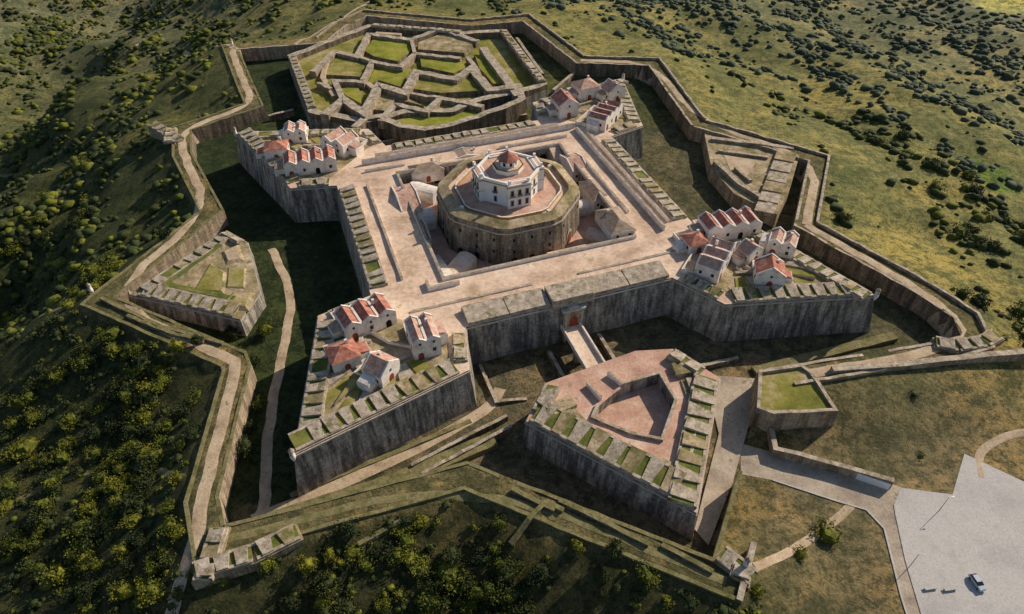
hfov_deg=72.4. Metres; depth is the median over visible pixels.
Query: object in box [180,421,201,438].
bush
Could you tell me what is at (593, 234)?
vaulted annex
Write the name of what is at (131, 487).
bush
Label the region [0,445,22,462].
bush
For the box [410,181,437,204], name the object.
vaulted annex
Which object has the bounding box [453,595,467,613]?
bush
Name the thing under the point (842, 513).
path
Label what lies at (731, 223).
barrack house
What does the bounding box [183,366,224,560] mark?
perimeter wall
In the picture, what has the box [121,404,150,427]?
bush
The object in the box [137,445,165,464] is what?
bush
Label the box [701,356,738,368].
ditch wall
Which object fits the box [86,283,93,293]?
sentry box
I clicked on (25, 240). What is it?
bush
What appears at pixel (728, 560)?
redan
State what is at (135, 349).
bush
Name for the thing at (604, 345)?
ditch wall
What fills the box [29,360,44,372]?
bush
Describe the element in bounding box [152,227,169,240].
bush
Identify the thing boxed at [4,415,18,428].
bush
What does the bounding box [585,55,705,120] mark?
perimeter wall
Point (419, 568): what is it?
bush
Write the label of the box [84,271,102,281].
bush
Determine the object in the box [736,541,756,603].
perimeter wall
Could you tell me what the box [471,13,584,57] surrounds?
perimeter wall
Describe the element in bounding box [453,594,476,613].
bush
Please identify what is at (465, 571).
bush
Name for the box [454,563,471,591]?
bush
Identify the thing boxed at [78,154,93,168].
bush
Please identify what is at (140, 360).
olive tree
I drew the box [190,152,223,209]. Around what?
retaining wall
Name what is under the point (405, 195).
barrack house
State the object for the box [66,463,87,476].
bush
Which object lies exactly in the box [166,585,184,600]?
bush
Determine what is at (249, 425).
olive tree
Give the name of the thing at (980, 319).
perimeter wall
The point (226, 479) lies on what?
retaining wall
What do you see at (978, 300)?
bush
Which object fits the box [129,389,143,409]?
bush
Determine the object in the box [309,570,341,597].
olive tree
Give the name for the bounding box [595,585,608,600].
bush
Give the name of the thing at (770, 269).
barrack house
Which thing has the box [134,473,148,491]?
bush
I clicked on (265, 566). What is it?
bush
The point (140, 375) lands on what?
bush
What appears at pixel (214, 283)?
ravelin
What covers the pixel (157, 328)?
ruined wall
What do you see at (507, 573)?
bush
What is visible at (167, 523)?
bush
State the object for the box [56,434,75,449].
bush
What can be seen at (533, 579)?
bush
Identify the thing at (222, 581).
bush
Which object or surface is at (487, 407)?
path
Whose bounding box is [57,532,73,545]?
bush
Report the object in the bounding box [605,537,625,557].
olive tree
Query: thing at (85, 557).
bush
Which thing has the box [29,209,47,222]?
bush
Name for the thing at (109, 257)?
bush
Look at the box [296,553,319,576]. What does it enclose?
olive tree
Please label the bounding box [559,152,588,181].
barrack house
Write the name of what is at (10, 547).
bush
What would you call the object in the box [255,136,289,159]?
barrack house
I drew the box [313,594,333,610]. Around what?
bush
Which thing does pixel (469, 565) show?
bush
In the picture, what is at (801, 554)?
bush
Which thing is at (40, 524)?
bush
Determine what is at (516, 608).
bush
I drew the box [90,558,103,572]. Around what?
bush
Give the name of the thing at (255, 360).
olive tree
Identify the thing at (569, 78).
ditch wall
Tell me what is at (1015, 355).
long wall
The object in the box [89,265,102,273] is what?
bush
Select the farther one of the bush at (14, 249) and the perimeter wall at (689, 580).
the bush at (14, 249)
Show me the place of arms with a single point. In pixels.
(779, 400)
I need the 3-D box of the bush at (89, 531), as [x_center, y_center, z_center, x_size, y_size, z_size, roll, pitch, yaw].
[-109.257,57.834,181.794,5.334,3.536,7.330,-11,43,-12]
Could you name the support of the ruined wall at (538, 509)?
on the terrain
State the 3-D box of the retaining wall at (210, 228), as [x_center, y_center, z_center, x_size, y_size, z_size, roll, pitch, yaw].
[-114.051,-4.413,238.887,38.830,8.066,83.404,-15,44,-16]
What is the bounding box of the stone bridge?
[560,322,604,368]
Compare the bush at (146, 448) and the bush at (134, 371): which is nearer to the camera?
the bush at (146, 448)
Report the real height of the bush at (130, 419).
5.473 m
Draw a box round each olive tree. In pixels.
[130,350,152,370]
[167,335,187,354]
[188,333,203,345]
[220,324,241,338]
[234,433,260,459]
[243,419,258,433]
[248,353,261,366]
[251,393,268,410]
[256,318,273,334]
[278,592,301,611]
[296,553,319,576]
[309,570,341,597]
[440,542,462,569]
[465,582,487,602]
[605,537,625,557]
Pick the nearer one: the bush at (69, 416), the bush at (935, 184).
the bush at (69, 416)
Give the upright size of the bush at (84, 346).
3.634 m
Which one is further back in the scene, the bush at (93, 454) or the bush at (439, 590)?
the bush at (93, 454)
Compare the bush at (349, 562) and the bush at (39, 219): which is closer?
the bush at (349, 562)
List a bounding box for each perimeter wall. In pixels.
[80,210,222,366]
[172,44,245,127]
[172,143,201,210]
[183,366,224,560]
[193,486,739,603]
[316,9,471,37]
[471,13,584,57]
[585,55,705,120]
[705,119,830,223]
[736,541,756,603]
[794,221,995,385]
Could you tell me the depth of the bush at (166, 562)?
164.75 m
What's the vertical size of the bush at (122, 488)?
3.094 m
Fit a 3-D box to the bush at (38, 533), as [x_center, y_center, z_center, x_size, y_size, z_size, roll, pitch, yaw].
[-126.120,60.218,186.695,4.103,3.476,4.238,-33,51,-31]
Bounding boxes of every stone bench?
[924,585,937,590]
[944,586,957,591]
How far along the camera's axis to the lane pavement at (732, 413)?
195.28 m
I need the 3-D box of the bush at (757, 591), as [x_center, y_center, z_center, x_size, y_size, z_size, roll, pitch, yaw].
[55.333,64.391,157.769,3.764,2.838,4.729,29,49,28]
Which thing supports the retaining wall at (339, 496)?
on the terrain
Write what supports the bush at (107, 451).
on the terrain
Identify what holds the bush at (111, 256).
on the terrain
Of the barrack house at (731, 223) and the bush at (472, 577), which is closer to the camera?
the bush at (472, 577)
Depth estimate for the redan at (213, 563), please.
162.75 m
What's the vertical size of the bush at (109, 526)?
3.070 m
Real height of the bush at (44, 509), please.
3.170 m
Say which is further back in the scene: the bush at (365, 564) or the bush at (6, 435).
the bush at (6, 435)
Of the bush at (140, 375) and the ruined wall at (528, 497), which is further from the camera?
the bush at (140, 375)
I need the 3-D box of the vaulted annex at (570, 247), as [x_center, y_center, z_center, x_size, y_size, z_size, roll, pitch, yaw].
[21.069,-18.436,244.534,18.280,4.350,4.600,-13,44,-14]
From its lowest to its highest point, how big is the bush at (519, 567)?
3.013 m
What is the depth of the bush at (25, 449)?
204.42 m
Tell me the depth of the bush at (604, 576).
161.66 m
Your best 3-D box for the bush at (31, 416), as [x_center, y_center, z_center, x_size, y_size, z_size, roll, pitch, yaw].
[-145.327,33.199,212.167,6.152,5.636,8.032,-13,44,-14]
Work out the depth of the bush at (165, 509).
174.90 m
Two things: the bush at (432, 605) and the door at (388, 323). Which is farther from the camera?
the door at (388, 323)
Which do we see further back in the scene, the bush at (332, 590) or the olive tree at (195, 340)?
the olive tree at (195, 340)
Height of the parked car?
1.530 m
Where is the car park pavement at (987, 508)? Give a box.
[895,454,1023,613]
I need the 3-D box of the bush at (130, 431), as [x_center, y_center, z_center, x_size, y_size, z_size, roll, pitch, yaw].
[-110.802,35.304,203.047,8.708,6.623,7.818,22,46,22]
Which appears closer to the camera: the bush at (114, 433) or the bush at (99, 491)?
the bush at (99, 491)
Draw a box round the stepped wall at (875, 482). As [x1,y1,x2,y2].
[855,473,890,489]
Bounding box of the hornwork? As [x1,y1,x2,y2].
[287,23,547,141]
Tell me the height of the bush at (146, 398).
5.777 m
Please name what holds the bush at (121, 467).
on the terrain
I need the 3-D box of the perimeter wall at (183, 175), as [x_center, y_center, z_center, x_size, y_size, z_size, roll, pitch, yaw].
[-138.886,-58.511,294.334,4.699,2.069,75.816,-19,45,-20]
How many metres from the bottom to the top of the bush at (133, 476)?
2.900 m
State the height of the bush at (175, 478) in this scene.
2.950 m
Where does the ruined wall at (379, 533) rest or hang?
on the terrain
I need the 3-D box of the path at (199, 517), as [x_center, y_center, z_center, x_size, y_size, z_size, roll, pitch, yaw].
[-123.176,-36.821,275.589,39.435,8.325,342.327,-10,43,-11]
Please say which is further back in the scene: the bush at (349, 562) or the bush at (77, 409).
the bush at (77, 409)
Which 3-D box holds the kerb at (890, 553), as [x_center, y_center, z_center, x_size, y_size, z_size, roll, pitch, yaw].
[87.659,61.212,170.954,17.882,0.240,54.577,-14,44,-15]
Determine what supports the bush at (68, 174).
on the terrain
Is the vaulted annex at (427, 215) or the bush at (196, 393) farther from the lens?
the vaulted annex at (427, 215)
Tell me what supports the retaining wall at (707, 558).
on the terrain
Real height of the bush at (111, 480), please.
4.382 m
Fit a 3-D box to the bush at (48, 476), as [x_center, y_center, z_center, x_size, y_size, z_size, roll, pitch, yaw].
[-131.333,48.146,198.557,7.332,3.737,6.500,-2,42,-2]
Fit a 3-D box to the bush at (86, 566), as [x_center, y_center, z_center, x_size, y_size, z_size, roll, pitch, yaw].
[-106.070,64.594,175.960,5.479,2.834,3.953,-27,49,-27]
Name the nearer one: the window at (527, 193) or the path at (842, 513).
the path at (842, 513)
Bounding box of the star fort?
[236,78,873,497]
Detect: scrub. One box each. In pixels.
[0,0,1023,613]
[510,0,1023,221]
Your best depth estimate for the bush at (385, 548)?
167.91 m
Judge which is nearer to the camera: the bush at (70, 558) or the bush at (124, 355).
the bush at (70, 558)
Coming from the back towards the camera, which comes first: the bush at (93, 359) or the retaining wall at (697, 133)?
the retaining wall at (697, 133)
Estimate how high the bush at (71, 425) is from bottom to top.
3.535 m
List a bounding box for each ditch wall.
[268,109,294,121]
[382,113,526,145]
[410,414,507,466]
[421,424,512,472]
[478,364,526,404]
[515,37,543,76]
[547,350,564,377]
[552,73,574,93]
[596,333,615,359]
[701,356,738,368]
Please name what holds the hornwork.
on the terrain
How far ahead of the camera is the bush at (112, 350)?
217.59 m
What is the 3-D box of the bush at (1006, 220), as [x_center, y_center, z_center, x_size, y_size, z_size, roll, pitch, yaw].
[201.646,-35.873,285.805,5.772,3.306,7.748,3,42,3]
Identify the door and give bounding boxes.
[345,364,351,369]
[352,333,358,339]
[386,320,391,326]
[419,353,424,359]
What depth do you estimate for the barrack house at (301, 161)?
273.13 m
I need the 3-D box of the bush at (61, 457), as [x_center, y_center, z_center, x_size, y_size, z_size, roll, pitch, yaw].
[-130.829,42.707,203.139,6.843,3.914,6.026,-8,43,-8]
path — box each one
[0,123,150,177]
[0,296,86,342]
[0,462,185,514]
[124,44,252,613]
[135,43,224,54]
[227,490,726,584]
[251,387,505,516]
[255,248,294,515]
[293,0,369,43]
[581,59,818,223]
[753,501,856,570]
[804,224,965,376]
[975,429,1023,477]
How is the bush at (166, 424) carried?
on the terrain
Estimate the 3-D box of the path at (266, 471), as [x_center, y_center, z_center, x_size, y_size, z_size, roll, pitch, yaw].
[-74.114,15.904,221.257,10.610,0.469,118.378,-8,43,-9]
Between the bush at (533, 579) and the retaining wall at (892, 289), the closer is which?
the bush at (533, 579)
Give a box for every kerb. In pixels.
[772,479,907,613]
[894,504,922,613]
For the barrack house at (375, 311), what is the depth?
206.32 m
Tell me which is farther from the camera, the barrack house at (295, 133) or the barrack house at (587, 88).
the barrack house at (587, 88)
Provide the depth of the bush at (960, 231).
272.08 m
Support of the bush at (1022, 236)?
on the terrain
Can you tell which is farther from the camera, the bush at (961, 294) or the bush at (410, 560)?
the bush at (961, 294)
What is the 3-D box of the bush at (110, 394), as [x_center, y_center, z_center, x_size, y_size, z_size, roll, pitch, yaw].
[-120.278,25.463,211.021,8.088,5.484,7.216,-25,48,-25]
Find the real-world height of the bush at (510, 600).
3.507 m
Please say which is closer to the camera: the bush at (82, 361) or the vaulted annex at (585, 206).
the bush at (82, 361)
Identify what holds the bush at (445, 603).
on the terrain
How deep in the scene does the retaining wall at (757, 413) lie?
211.04 m
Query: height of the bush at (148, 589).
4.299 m
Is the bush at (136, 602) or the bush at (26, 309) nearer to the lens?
the bush at (136, 602)
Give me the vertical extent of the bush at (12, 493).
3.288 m
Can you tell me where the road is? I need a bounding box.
[741,444,920,613]
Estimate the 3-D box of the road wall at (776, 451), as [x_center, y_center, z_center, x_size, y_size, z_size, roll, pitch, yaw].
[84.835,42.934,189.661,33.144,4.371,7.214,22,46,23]
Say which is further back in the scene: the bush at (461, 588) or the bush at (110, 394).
the bush at (110, 394)
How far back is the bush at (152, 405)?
207.01 m
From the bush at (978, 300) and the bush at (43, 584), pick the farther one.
the bush at (978, 300)
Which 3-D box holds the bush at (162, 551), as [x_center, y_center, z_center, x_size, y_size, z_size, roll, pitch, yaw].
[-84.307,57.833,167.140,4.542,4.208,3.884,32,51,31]
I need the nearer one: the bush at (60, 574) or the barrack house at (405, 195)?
the bush at (60, 574)
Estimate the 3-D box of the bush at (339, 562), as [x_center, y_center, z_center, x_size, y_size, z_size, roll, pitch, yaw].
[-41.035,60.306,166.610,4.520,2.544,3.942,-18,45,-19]
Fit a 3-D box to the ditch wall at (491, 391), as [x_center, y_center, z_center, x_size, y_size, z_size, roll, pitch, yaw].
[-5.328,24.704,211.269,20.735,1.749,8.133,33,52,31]
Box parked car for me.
[968,573,986,591]
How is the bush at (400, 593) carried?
on the terrain
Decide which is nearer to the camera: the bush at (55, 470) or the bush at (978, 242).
the bush at (55, 470)
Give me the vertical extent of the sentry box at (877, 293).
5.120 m
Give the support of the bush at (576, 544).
on the terrain
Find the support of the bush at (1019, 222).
on the terrain
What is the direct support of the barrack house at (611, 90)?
on the star fort
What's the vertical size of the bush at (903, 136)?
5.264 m
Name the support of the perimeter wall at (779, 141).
on the terrain
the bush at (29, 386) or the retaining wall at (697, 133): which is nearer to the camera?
the bush at (29, 386)
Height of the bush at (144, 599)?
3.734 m
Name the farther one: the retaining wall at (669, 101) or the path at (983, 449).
the retaining wall at (669, 101)
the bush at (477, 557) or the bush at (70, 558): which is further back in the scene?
the bush at (70, 558)
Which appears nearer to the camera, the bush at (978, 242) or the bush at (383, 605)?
the bush at (383, 605)
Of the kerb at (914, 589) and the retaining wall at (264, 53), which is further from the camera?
the retaining wall at (264, 53)
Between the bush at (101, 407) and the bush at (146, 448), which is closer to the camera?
the bush at (146, 448)
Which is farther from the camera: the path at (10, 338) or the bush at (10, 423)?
the path at (10, 338)
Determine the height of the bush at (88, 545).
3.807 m
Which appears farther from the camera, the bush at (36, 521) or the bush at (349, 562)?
the bush at (36, 521)
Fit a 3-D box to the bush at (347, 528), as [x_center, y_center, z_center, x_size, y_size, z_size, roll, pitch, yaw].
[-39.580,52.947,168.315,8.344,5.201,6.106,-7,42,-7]
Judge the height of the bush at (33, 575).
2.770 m
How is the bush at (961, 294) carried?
on the terrain
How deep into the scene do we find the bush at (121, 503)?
183.27 m
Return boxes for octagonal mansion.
[471,146,544,208]
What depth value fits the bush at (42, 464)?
201.54 m
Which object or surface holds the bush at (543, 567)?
on the terrain
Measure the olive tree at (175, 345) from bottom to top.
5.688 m
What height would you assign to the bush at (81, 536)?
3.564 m
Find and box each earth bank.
[268,432,497,512]
[290,419,471,497]
[751,332,898,374]
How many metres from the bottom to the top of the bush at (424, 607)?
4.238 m
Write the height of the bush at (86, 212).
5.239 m
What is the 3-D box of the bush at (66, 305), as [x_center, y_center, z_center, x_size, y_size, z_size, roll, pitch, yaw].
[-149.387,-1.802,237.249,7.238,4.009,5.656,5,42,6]
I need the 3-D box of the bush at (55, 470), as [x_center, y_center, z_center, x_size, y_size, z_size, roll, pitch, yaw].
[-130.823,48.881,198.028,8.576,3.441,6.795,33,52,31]
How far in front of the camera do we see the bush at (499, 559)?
167.14 m
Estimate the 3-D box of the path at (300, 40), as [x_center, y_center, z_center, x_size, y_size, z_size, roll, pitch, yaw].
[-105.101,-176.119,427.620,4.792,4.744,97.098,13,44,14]
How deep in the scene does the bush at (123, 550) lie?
172.34 m
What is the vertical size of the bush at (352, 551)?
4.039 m
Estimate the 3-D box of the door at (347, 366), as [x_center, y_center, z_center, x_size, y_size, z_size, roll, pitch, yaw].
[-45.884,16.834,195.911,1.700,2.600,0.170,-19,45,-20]
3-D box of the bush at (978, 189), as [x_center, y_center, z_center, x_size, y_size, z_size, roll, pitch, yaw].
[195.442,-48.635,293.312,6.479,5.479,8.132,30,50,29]
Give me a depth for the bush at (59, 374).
218.01 m
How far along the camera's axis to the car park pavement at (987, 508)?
174.15 m
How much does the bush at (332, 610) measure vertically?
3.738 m
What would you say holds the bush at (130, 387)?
on the terrain
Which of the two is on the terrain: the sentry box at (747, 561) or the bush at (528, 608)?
the bush at (528, 608)
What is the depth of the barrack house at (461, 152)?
286.65 m
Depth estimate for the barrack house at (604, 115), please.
301.27 m
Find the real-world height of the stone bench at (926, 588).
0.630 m
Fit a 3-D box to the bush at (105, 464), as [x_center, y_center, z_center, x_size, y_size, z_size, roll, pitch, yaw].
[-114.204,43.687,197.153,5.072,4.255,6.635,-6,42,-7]
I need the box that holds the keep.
[437,156,579,264]
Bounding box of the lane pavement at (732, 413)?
[694,376,754,544]
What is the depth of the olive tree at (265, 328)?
226.29 m
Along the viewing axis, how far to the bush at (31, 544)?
184.46 m
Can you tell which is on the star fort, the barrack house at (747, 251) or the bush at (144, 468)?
the barrack house at (747, 251)
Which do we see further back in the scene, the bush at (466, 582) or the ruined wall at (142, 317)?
the ruined wall at (142, 317)
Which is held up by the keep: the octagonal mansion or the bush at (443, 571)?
the octagonal mansion
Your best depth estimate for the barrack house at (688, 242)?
236.09 m
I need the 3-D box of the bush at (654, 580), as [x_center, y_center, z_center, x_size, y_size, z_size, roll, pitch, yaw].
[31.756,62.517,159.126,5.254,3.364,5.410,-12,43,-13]
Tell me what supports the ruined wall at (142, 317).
on the terrain
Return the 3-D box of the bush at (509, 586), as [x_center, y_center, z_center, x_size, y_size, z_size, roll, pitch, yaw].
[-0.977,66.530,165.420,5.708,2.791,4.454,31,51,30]
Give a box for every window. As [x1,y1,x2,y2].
[517,189,522,197]
[525,188,529,195]
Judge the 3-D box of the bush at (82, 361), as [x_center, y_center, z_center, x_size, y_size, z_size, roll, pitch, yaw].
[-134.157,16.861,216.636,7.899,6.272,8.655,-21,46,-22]
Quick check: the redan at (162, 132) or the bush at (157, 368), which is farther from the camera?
the redan at (162, 132)
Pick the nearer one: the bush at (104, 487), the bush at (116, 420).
the bush at (104, 487)
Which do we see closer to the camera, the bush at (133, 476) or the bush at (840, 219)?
the bush at (133, 476)
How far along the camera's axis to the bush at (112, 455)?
196.54 m
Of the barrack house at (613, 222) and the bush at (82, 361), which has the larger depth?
the barrack house at (613, 222)
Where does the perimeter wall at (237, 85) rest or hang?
on the terrain
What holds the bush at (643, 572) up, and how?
on the terrain
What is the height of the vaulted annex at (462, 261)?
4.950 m
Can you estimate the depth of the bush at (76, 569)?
176.15 m
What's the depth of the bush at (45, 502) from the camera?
191.25 m
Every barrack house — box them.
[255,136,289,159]
[274,144,337,176]
[277,119,308,143]
[320,126,367,157]
[323,337,370,372]
[327,292,396,339]
[354,350,400,393]
[391,183,422,213]
[403,312,448,359]
[408,157,443,182]
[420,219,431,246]
[450,147,478,158]
[546,88,578,119]
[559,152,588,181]
[567,75,599,101]
[576,98,622,132]
[579,178,607,210]
[594,206,636,239]
[595,78,625,100]
[671,229,708,254]
[681,235,735,283]
[689,206,762,240]
[731,238,764,265]
[751,253,792,286]
[759,226,799,259]
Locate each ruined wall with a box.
[99,296,223,345]
[126,314,205,343]
[357,518,401,546]
[509,499,564,546]
[511,486,555,512]
[558,498,649,547]
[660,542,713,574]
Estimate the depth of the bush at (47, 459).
202.45 m
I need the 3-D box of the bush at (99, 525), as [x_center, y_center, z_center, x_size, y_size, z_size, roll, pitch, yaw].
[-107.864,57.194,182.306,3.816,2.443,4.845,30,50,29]
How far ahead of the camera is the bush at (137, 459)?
193.58 m
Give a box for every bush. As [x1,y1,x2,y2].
[0,240,22,256]
[0,317,13,326]
[0,390,9,407]
[0,428,14,441]
[0,436,43,463]
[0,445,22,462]
[0,476,17,490]
[0,484,24,499]
[0,493,13,518]
[0,533,11,546]
[0,534,22,555]
[1,413,19,428]
[1,551,17,564]
[3,525,25,540]
[3,529,30,548]
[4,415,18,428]
[6,393,25,408]
[8,547,26,560]
[13,231,30,243]
[14,391,37,408]
[16,302,38,312]
[19,535,44,552]
[20,557,45,572]
[22,375,40,392]
[22,405,44,430]
[22,509,50,529]
[24,216,36,226]
[27,450,52,470]
[27,452,50,469]
[27,511,38,526]
[28,568,48,582]
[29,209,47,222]
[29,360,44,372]
[31,527,46,537]
[32,493,55,512]
[33,512,51,530]
[34,555,69,594]
[35,187,52,198]
[35,229,51,240]
[35,468,60,493]
[35,504,47,514]
[38,468,63,481]
[39,364,61,380]
[39,474,62,493]
[42,481,64,495]
[46,562,74,589]
[47,366,69,380]
[47,447,71,463]
[56,411,78,431]
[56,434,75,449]
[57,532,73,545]
[58,425,77,433]
[58,515,91,546]
[59,586,77,608]
[60,297,78,309]
[60,417,79,429]
[62,168,75,177]
[63,215,85,229]
[63,545,80,563]
[64,285,81,296]
[66,400,87,417]
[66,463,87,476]
[68,350,90,371]
[70,339,95,355]
[71,536,96,556]
[71,540,97,568]
[71,563,82,579]
[72,525,89,541]
[73,568,99,603]
[74,583,85,604]
[76,261,100,278]
[76,562,90,577]
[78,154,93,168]
[78,207,98,218]
[78,273,95,285]
[78,486,97,500]
[78,501,96,514]
[79,192,93,209]
[79,496,99,514]
[80,420,104,442]
[80,557,94,571]
[82,443,102,461]
[82,518,97,540]
[82,602,92,613]
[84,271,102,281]
[85,352,98,364]
[88,277,104,290]
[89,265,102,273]
[89,399,107,415]
[89,462,105,475]
[89,513,103,525]
[90,517,104,534]
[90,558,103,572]
[91,465,114,485]
[93,323,121,342]
[94,481,106,495]
[95,455,111,472]
[97,270,110,283]
[97,479,113,496]
[97,514,120,536]
[98,441,116,460]
[99,249,118,262]
[99,260,112,273]
[99,381,120,401]
[100,462,116,471]
[101,343,122,359]
[102,417,119,438]
[103,448,125,464]
[104,250,119,264]
[104,473,122,496]
[104,577,138,603]
[105,255,124,271]
[105,411,123,435]
[106,490,124,510]
[107,474,131,493]
[107,562,130,580]
[108,538,133,560]
[109,374,141,400]
[109,377,123,386]
[110,375,138,405]
[112,439,150,463]
[112,455,136,475]
[114,471,134,484]
[115,482,129,493]
[116,493,126,510]
[116,509,141,531]
[118,406,140,428]
[118,417,146,442]
[118,556,137,569]
[119,440,143,458]
[119,486,148,517]
[120,347,131,361]
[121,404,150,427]
[122,403,132,412]
[123,365,143,377]
[123,483,137,497]
[127,343,145,355]
[127,447,152,471]
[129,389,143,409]
[129,533,145,546]
[130,473,144,484]
[130,597,146,613]
[131,373,157,392]
[133,577,162,607]
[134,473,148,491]
[134,535,152,554]
[134,573,147,587]
[134,575,164,605]
[135,367,147,380]
[136,382,161,408]
[136,422,156,434]
[136,452,164,475]
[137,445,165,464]
[138,439,156,454]
[139,469,156,492]
[142,548,162,564]
[142,552,157,570]
[143,397,159,408]
[143,559,160,580]
[145,378,168,395]
[146,451,164,468]
[148,434,167,449]
[150,362,168,374]
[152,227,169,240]
[153,543,170,558]
[155,416,175,431]
[155,552,177,569]
[156,502,174,514]
[157,370,172,390]
[157,514,183,539]
[158,497,174,508]
[165,469,181,485]
[165,520,185,546]
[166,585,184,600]
[171,436,185,452]
[172,402,193,416]
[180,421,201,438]
[183,386,202,403]
[216,577,230,586]
[257,553,276,575]
[283,591,307,609]
[311,603,325,613]
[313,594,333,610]
[317,570,337,596]
[322,544,335,562]
[328,595,347,613]
[331,515,364,540]
[331,555,345,570]
[331,593,359,613]
[340,554,354,568]
[342,541,367,565]
[356,553,378,571]
[366,543,382,559]
[373,596,394,613]
[376,538,396,561]
[383,541,407,566]
[390,525,417,540]
[392,584,407,602]
[396,513,416,530]
[397,524,417,550]
[403,546,420,567]
[405,508,428,529]
[408,553,432,580]
[411,512,427,528]
[412,575,442,606]
[414,582,450,613]
[417,591,446,612]
[429,557,469,595]
[431,578,449,593]
[437,590,456,612]
[452,582,469,595]
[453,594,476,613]
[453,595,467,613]
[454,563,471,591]
[454,571,475,585]
[455,570,474,588]
[457,563,472,579]
[459,560,475,570]
[469,550,483,563]
[479,579,503,607]
[485,541,501,556]
[485,583,506,605]
[489,515,509,532]
[490,557,524,586]
[492,555,510,574]
[500,581,514,598]
[501,583,523,603]
[504,600,525,613]
[508,557,524,581]
[510,581,528,600]
[518,594,535,613]
[519,561,551,588]
[526,560,553,582]
[569,538,586,556]
[594,568,613,585]
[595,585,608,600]
[633,556,659,583]
[638,569,661,592]
[660,594,675,607]
[682,592,699,612]
[750,581,766,599]
[794,544,808,562]
[809,516,842,546]
[831,210,850,222]
[836,211,855,220]
[868,137,887,145]
[896,127,911,139]
[922,155,944,169]
[930,178,948,193]
[951,220,970,238]
[952,287,970,299]
[957,165,979,180]
[965,181,983,191]
[968,225,982,233]
[968,289,992,310]
[969,184,985,197]
[970,208,994,222]
[973,235,988,246]
[983,237,1003,253]
[1000,213,1015,223]
[1008,299,1023,318]
[1010,229,1023,235]
[1012,219,1023,228]
[1017,230,1023,243]
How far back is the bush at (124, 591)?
164.09 m
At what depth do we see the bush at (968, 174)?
306.06 m
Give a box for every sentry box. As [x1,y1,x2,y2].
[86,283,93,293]
[288,448,295,460]
[743,556,750,566]
[873,288,880,300]
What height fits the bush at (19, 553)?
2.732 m
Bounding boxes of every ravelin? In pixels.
[129,231,265,336]
[522,349,720,540]
[702,134,797,227]
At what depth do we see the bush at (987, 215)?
281.45 m
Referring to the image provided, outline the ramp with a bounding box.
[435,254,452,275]
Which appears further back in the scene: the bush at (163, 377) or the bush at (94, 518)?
the bush at (163, 377)
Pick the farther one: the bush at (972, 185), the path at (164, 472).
the bush at (972, 185)
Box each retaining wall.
[113,209,245,353]
[189,49,266,159]
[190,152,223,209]
[215,351,256,525]
[225,461,468,526]
[239,15,470,61]
[469,462,742,563]
[471,20,576,72]
[575,62,692,138]
[688,126,810,229]
[750,342,932,427]
[793,224,959,338]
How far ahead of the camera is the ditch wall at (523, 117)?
319.40 m
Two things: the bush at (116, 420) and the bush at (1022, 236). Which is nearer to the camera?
the bush at (116, 420)
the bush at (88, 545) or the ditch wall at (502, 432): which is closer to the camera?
the bush at (88, 545)
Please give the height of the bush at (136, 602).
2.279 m
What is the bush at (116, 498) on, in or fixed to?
on the terrain
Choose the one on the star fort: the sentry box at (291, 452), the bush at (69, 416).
the sentry box at (291, 452)
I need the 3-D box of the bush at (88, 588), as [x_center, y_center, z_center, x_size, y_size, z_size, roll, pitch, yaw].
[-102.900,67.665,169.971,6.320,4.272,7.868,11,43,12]
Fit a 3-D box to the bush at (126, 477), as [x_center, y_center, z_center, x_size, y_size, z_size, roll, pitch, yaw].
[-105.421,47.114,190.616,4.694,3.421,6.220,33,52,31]
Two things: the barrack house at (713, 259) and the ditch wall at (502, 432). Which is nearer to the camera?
the ditch wall at (502, 432)
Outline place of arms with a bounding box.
[749,364,838,431]
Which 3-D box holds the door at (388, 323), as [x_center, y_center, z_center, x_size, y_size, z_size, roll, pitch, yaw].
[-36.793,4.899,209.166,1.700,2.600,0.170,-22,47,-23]
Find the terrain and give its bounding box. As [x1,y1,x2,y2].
[0,0,1023,613]
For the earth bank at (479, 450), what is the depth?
189.30 m
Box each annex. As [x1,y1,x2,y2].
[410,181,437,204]
[417,207,436,229]
[448,251,476,273]
[546,242,594,253]
[549,146,575,182]
[579,198,594,216]
[583,227,607,243]
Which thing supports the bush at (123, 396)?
on the terrain
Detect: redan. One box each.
[147,121,183,144]
[191,523,304,589]
[714,545,758,589]
[930,329,1004,354]
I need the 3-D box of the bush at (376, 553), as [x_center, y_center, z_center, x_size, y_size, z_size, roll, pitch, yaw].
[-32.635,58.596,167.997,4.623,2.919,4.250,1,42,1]
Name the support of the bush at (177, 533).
on the terrain
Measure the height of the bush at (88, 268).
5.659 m
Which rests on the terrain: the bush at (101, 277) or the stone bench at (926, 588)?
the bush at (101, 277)
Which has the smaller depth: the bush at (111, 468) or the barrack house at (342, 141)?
the bush at (111, 468)
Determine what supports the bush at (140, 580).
on the terrain
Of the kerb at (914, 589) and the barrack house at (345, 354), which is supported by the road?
the kerb at (914, 589)
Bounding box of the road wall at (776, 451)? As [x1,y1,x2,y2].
[767,428,893,488]
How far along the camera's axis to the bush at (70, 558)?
178.75 m
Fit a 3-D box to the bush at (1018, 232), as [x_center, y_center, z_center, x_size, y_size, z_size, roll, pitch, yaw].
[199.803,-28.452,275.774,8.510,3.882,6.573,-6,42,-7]
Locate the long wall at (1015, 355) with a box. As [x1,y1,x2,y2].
[830,349,1023,374]
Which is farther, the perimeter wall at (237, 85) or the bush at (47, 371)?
the perimeter wall at (237, 85)
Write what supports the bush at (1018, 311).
on the terrain

